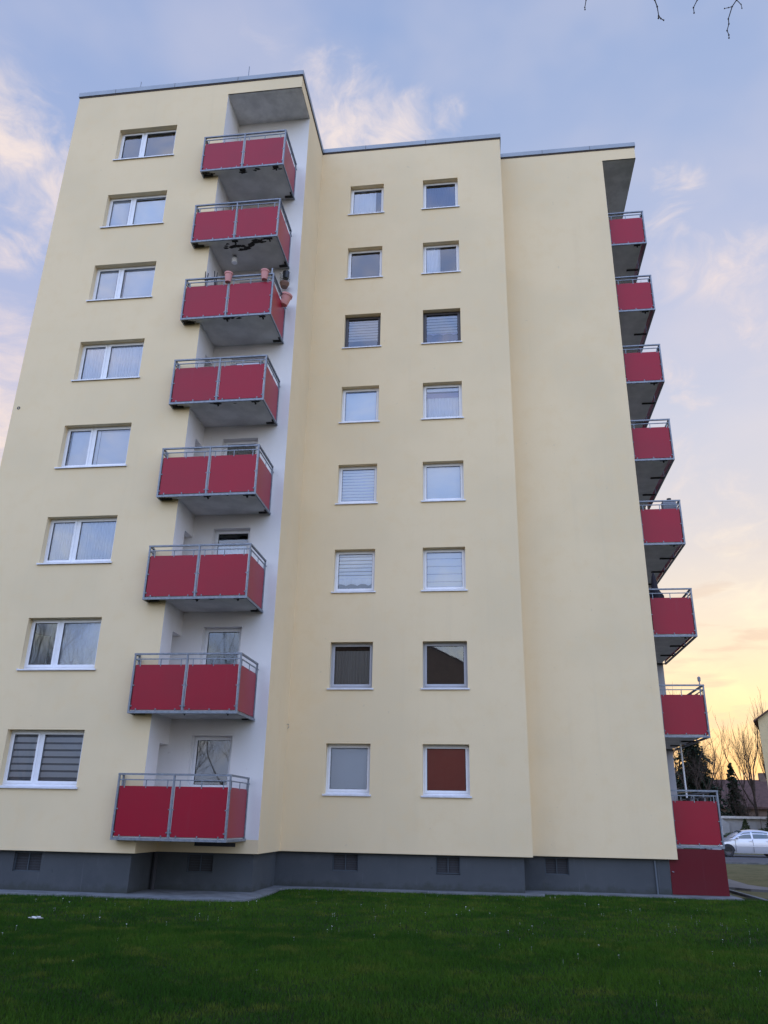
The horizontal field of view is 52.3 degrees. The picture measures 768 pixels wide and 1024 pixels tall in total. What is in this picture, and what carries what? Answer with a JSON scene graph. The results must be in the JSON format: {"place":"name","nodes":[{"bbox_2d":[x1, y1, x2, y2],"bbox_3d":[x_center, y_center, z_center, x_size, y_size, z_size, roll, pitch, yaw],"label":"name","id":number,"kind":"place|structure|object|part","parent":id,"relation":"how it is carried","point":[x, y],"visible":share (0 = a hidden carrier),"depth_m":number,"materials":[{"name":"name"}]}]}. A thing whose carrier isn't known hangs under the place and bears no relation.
{"place":"outdoors","nodes":[
{"label":"outdoors","id":0,"kind":"place"},
{"bbox_2d":[0,888,767,1023],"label":"lawn","id":1,"kind":"structure","parent":0,"point":[466,932],"depth_m":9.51,"materials":[{"name":"plant"}]},
{"bbox_2d":[13,892,759,1004],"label":"daisies","id":2,"kind":"object","parent":1,"relation":"on","point":[456,914],"visible":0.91,"depth_m":13.59,"materials":[{"name":"white plant"}]},
{"bbox_2d":[584,0,742,38],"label":"bare tree","id":3,"kind":"object","parent":1,"relation":"on","point":[694,12],"visible":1,"depth_m":7.12,"materials":[{"name":"brown plant"}]},
{"bbox_2d":[0,0,767,779],"label":"sky","id":4,"kind":"structure","parent":0,"point":[691,98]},
{"bbox_2d":[649,590,663,629],"bbox_3d":[8.070,2.923,23.083,0.580,1.380,0.060,-2,-22,7],"label":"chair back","id":5,"kind":"object","parent":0,"point":[661,595],"visible":0.18,"depth_m":23.19,"materials":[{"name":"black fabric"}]},
{"bbox_2d":[725,854,767,862],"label":"road","id":6,"kind":"structure","parent":0,"point":[749,858],"depth_m":42.37,"materials":[{"name":"grey asphalt"}]},
{"bbox_2d":[706,830,767,856],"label":"parked car","id":7,"kind":"object","parent":6,"relation":"on","point":[748,841],"visible":0.71,"depth_m":44.51,"materials":[{"name":"silver metal"}]},
{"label":"side window","id":8,"kind":"part","parent":7,"relation":"part of","materials":[{"name":"grey glass"}]},
{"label":"side window","id":9,"kind":"part","parent":7,"relation":"part of","materials":[{"name":"grey glass"}]},
{"bbox_2d":[726,853,767,898],"bbox_3d":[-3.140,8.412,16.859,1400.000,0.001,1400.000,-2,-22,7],"label":"ground","id":10,"kind":"structure","parent":0,"point":[753,874],"depth_m":29.28,"materials":[{"name":"grey concrete"}]},
{"bbox_2d":[0,66,729,895],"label":"apartment building","id":11,"kind":"structure","parent":10,"relation":"on","point":[346,582],"depth_m":22.23,"materials":[{"name":"paint"}]},
{"bbox_2d":[13,852,41,871],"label":"basement window","id":12,"kind":"structure","parent":11,"relation":"in","point":[24,861],"depth_m":17.94,"materials":[{"name":"grey"}]},
{"bbox_2d":[0,730,84,788],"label":"window","id":13,"kind":"structure","parent":11,"relation":"in","point":[43,759],"depth_m":18.79,"materials":[{"name":"white plastic"}]},
{"bbox_2d":[16,619,101,670],"bbox_3d":[-8.068,3.336,19.678,2.065,1.337,0.333,-2,-22,7],"label":"window","id":14,"kind":"structure","parent":11,"relation":"in","point":[76,640],"depth_m":19.77,"materials":[{"name":"white plastic"}]},
{"bbox_2d":[36,518,116,564],"bbox_3d":[-8.019,0.772,20.671,2.065,1.337,0.315,-2,-22,7],"label":"window","id":15,"kind":"structure","parent":11,"relation":"in","point":[90,540],"depth_m":20.80,"materials":[{"name":"white plastic"}]},
{"bbox_2d":[54,426,130,468],"bbox_3d":[-7.968,-1.789,21.671,2.065,1.337,0.310,-2,-22,7],"label":"window","id":16,"kind":"structure","parent":11,"relation":"in","point":[114,442],"depth_m":21.82,"materials":[{"name":"glass"}]},
{"bbox_2d":[71,342,143,381],"bbox_3d":[-7.917,-4.349,22.675,2.065,1.337,0.315,-2,-22,7],"label":"window","id":17,"kind":"structure","parent":11,"relation":"in","point":[121,360],"depth_m":22.83,"materials":[{"name":"white glass"}]},
{"bbox_2d":[86,265,155,301],"bbox_3d":[-7.866,-6.911,23.674,2.065,1.337,0.310,-2,-22,7],"label":"window","id":18,"kind":"structure","parent":11,"relation":"in","point":[139,280],"depth_m":23.85,"materials":[{"name":"white glass"}]},
{"bbox_2d":[100,195,166,228],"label":"window","id":19,"kind":"structure","parent":11,"relation":"in","point":[148,212],"depth_m":24.85,"materials":[{"name":"white plastic"}]},
{"bbox_2d":[113,129,176,160],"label":"window","id":20,"kind":"structure","parent":11,"relation":"in","point":[145,135],"depth_m":25.87,"materials":[{"name":"white plastic"}]},
{"bbox_2d":[187,854,213,872],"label":"basement window","id":21,"kind":"structure","parent":11,"relation":"in","point":[203,863],"depth_m":18.61,"materials":[{"name":"grey"}]},
{"bbox_2d":[189,736,231,786],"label":"window","id":22,"kind":"structure","parent":11,"relation":"in","point":[196,738],"depth_m":19.51,"materials":[{"name":"white plastic"}]},
{"bbox_2d":[205,271,217,285],"bbox_3d":[-5.105,-6.373,22.952,0.428,1.604,0.177,-2,-22,7],"label":"folding chair","id":23,"kind":"object","parent":11,"relation":"on","point":[210,279],"visible":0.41,"depth_m":23.07,"materials":[{"name":"grey metal"}]},
{"bbox_2d":[202,628,241,663],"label":"window","id":24,"kind":"structure","parent":11,"relation":"in","point":[223,630],"depth_m":20.58,"materials":[{"name":"white plastic"}]},
{"bbox_2d":[224,271,232,283],"bbox_3d":[-4.518,-6.799,22.713,0.254,0.310,0.254,-2,-22,7],"label":"flower pot","id":25,"kind":"object","parent":11,"relation":"attached to","point":[228,276],"visible":1,"depth_m":22.64,"materials":[{"name":"plastic"}]},
{"bbox_2d":[213,530,249,554],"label":"window","id":26,"kind":"structure","parent":11,"relation":"in","point":[239,551],"depth_m":21.54,"materials":[{"name":"white plastic"}]},
{"bbox_2d":[231,255,236,264],"bbox_3d":[-4.573,-7.756,23.970,0.180,0.305,0.175,-2,-22,7],"label":"ceiling lamp","id":27,"kind":"object","parent":11,"relation":"hanging from","point":[234,260],"visible":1,"depth_m":23.91,"materials":[{"name":"white glass"}]},
{"bbox_2d":[224,441,257,454],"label":"window","id":28,"kind":"structure","parent":11,"relation":"in","point":[245,452],"depth_m":22.60,"materials":[{"name":"white plastic"}]},
{"bbox_2d":[230,362,264,379],"bbox_3d":[-3.845,-3.548,22.049,1.000,1.234,0.440,-2,-22,7],"label":"clothes horse","id":29,"kind":"object","parent":11,"relation":"on","point":[247,364],"visible":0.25,"depth_m":22.07},
{"bbox_2d":[233,359,264,392],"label":"window","id":30,"kind":"structure","parent":11,"relation":"in","point":[263,361],"depth_m":23.61,"materials":[{"name":"white plastic"}]},
{"bbox_2d":[261,268,269,280],"bbox_3d":[-3.443,-6.832,22.576,0.254,0.310,0.254,-2,-22,7],"label":"flower pot","id":31,"kind":"object","parent":11,"relation":"attached to","point":[264,273],"visible":1,"depth_m":22.51,"materials":[{"name":"plastic"}]},
{"bbox_2d":[280,269,289,280],"bbox_3d":[-3.072,-7.290,24.237,0.343,0.492,0.259,-2,-22,7],"label":"hanging pot","id":32,"kind":"object","parent":11,"relation":"hanging from","point":[286,273],"visible":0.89,"depth_m":24.17,"materials":[{"name":"black plastic"}]},
{"bbox_2d":[280,280,288,288],"bbox_3d":[-3.060,-6.967,24.023,0.300,0.160,0.295,-2,-22,7],"label":"flower bowl","id":33,"kind":"object","parent":32,"relation":"hanging from","point":[284,284],"visible":1,"depth_m":23.93,"materials":[{"name":"brown ceramic"}]},
{"bbox_2d":[281,291,292,306],"bbox_3d":[-2.964,-6.368,23.503,0.350,0.360,0.350,12,-19,12],"label":"flower pot","id":34,"kind":"object","parent":11,"relation":"attached to","point":[286,298],"visible":1,"depth_m":23.40,"materials":[{"name":"ceramic"}]},
{"bbox_2d":[332,854,357,870],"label":"basement window","id":35,"kind":"structure","parent":11,"relation":"in","point":[341,862],"depth_m":20.13,"materials":[{"name":"grey"}]},
{"bbox_2d":[322,744,370,795],"bbox_3d":[-0.957,6.870,20.855,1.295,1.327,0.290,-2,-22,7],"label":"window","id":36,"kind":"structure","parent":11,"relation":"in","point":[348,765],"depth_m":20.98,"materials":[{"name":"grey glass"}]},
{"bbox_2d":[327,643,372,689],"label":"window","id":37,"kind":"structure","parent":11,"relation":"in","point":[350,670],"depth_m":21.97,"materials":[{"name":"grey plastic"}]},
{"bbox_2d":[331,551,375,592],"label":"window","id":38,"kind":"structure","parent":11,"relation":"in","point":[344,580],"depth_m":23.00,"materials":[{"name":"white plastic"}]},
{"bbox_2d":[335,466,377,504],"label":"window","id":39,"kind":"structure","parent":11,"relation":"in","point":[361,477],"depth_m":24.00,"materials":[{"name":"white plastic"}]},
{"bbox_2d":[339,388,379,422],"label":"window","id":40,"kind":"structure","parent":11,"relation":"in","point":[363,407],"depth_m":25.01,"materials":[{"name":"white glass"}]},
{"bbox_2d":[342,316,380,348],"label":"window","id":41,"kind":"structure","parent":11,"relation":"in","point":[377,319],"depth_m":26.06,"materials":[{"name":"grey plastic"}]},
{"bbox_2d":[345,250,382,279],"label":"window","id":42,"kind":"structure","parent":11,"relation":"in","point":[370,251],"depth_m":27.03,"materials":[{"name":"white plastic"}]},
{"bbox_2d":[348,188,383,214],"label":"window","id":43,"kind":"structure","parent":11,"relation":"in","point":[360,203],"depth_m":28.04,"materials":[{"name":"white plastic"}]},
{"bbox_2d":[421,181,458,208],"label":"window","id":44,"kind":"structure","parent":11,"relation":"in","point":[443,197],"depth_m":27.69,"materials":[{"name":"white plastic"}]},
{"bbox_2d":[421,244,460,274],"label":"window","id":45,"kind":"structure","parent":11,"relation":"in","point":[431,254],"depth_m":26.73,"materials":[{"name":"white plastic"}]},
{"bbox_2d":[421,311,461,344],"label":"window","id":46,"kind":"structure","parent":11,"relation":"in","point":[448,338],"depth_m":25.68,"materials":[{"name":"grey plastic"}]},
{"bbox_2d":[421,384,463,419],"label":"window","id":47,"kind":"structure","parent":11,"relation":"in","point":[442,405],"depth_m":24.71,"materials":[{"name":"glass"}]},
{"bbox_2d":[421,463,465,501],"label":"window","id":48,"kind":"structure","parent":11,"relation":"in","point":[441,482],"depth_m":23.67,"materials":[{"name":"white plastic"}]},
{"bbox_2d":[421,549,467,590],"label":"window","id":49,"kind":"structure","parent":11,"relation":"in","point":[442,580],"depth_m":22.66,"materials":[{"name":"white plastic"}]},
{"bbox_2d":[421,642,469,689],"bbox_3d":[1.683,4.231,21.526,1.318,1.327,0.290,-2,-22,7],"label":"window","id":50,"kind":"structure","parent":11,"relation":"in","point":[445,666],"depth_m":21.66,"materials":[{"name":"grey plastic"}]},
{"bbox_2d":[421,745,471,797],"bbox_3d":[1.632,6.792,20.524,1.318,1.327,0.290,-2,-22,7],"label":"window","id":51,"kind":"structure","parent":11,"relation":"in","point":[446,768],"depth_m":20.64,"materials":[{"name":"white plastic"}]},
{"bbox_2d":[436,856,459,874],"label":"basement window","id":52,"kind":"structure","parent":11,"relation":"in","point":[444,865],"depth_m":19.80,"materials":[{"name":"grey glass"}]},
{"bbox_2d":[544,858,568,874],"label":"basement window","id":53,"kind":"structure","parent":11,"relation":"in","point":[553,866],"depth_m":20.31,"materials":[{"name":"grey glass"}]},
{"bbox_2d":[651,573,659,597],"bbox_3d":[7.934,2.612,22.802,0.280,1.750,0.266,-2,-22,7],"label":"parasol","id":54,"kind":"object","parent":11,"relation":"on","point":[653,582],"visible":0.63,"depth_m":22.90,"materials":[{"name":"black fabric"}]},
{"bbox_2d":[661,498,675,508],"bbox_3d":[8.672,0.231,23.692,0.380,1.360,0.280,-2,-22,7],"label":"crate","id":55,"kind":"object","parent":11,"relation":"on","point":[668,506],"visible":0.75,"depth_m":23.72,"materials":[{"name":"grey plastic"}]},
{"bbox_2d":[679,741,687,797],"bbox_3d":[8.485,7.766,21.996,0.072,2.575,0.052,-2,-22,7],"label":"parasol pole","id":56,"kind":"object","parent":11,"relation":"on","point":[683,768],"visible":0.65,"depth_m":22.17,"materials":[{"name":"white metal"}]},
{"bbox_2d":[721,818,729,834],"bbox_3d":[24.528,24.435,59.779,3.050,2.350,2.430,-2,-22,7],"label":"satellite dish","id":57,"kind":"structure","parent":11,"relation":"attached to","point":[725,827],"depth_m":58.65,"materials":[{"name":"white plastic"}]},
{"bbox_2d":[0,884,744,901],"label":"paving strip","id":58,"kind":"object","parent":10,"relation":"on","point":[184,895],"visible":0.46,"depth_m":18.08,"materials":[{"name":"concrete"}]},
{"bbox_2d":[667,686,708,778],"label":"bare tree","id":59,"kind":"object","parent":10,"relation":"on","point":[676,747],"visible":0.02,"depth_m":69.64,"materials":[{"name":"brown plant"}]},
{"bbox_2d":[674,742,730,815],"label":"conifer","id":60,"kind":"object","parent":10,"relation":"on","point":[697,754],"visible":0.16,"depth_m":66.23,"materials":[{"name":"green plant"}]},
{"bbox_2d":[674,735,732,800],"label":"bare tree","id":61,"kind":"object","parent":10,"relation":"on","point":[697,782],"visible":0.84,"depth_m":62.73,"materials":[{"name":"brown plant"}]},
{"bbox_2d":[700,740,727,809],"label":"bare tree","id":62,"kind":"object","parent":10,"relation":"on","point":[717,784],"visible":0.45,"depth_m":70.69,"materials":[{"name":"brown plant"}]},
{"bbox_2d":[669,865,767,891],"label":"footpath","id":63,"kind":"structure","parent":10,"relation":"on","point":[734,885],"depth_m":22.80,"materials":[{"name":"grey concrete"}]},
{"bbox_2d":[677,773,767,816],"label":"house","id":64,"kind":"structure","parent":10,"relation":"on","point":[761,787],"depth_m":80.40,"materials":[{"name":"brown brick"}]},
{"bbox_2d":[723,762,747,815],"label":"conifer","id":65,"kind":"object","parent":10,"relation":"on","point":[730,771],"visible":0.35,"depth_m":67.56,"materials":[{"name":"green plant"}]},
{"bbox_2d":[713,698,760,816],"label":"bare tree","id":66,"kind":"object","parent":10,"relation":"on","point":[751,780],"visible":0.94,"depth_m":71.56,"materials":[{"name":"brown plant"}]},
{"bbox_2d":[716,778,762,816],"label":"tree","id":67,"kind":"object","parent":10,"relation":"on","point":[747,810],"visible":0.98,"depth_m":60.06,"materials":[{"name":"brown plant"}]},
{"bbox_2d":[721,816,760,832],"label":"garage","id":68,"kind":"structure","parent":10,"relation":"on","point":[735,823],"depth_m":58.74,"materials":[{"name":"concrete"}]},
{"bbox_2d":[726,821,757,832],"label":"door","id":69,"kind":"structure","parent":68,"relation":"in","point":[734,825],"depth_m":58.70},
{"bbox_2d":[740,819,749,829],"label":"shrub","id":70,"kind":"object","parent":10,"relation":"on","point":[745,826],"visible":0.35,"depth_m":56.86,"materials":[{"name":"green plant"}]},
{"bbox_2d":[726,862,767,864],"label":"kerb","id":71,"kind":"structure","parent":10,"relation":"on","point":[746,863],"depth_m":37.70,"materials":[{"name":"concrete"}]},
{"bbox_2d":[729,889,766,899],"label":"edging","id":72,"kind":"object","parent":10,"relation":"on","point":[741,894],"visible":0.51,"depth_m":20.57,"materials":[{"name":"concrete"}]},
{"bbox_2d":[749,689,767,784],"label":"bare tree","id":73,"kind":"object","parent":10,"relation":"on","point":[761,756],"visible":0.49,"depth_m":60.34,"materials":[{"name":"brown plant"}]},
{"bbox_2d":[753,710,767,783],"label":"house","id":74,"kind":"structure","parent":10,"relation":"on","point":[761,722],"depth_m":55.26,"materials":[{"name":"white paint"}]},
{"bbox_2d":[760,817,767,830],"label":"garage","id":75,"kind":"structure","parent":10,"relation":"on","point":[763,820],"depth_m":58.59,"materials":[{"name":"concrete"}]}
]}

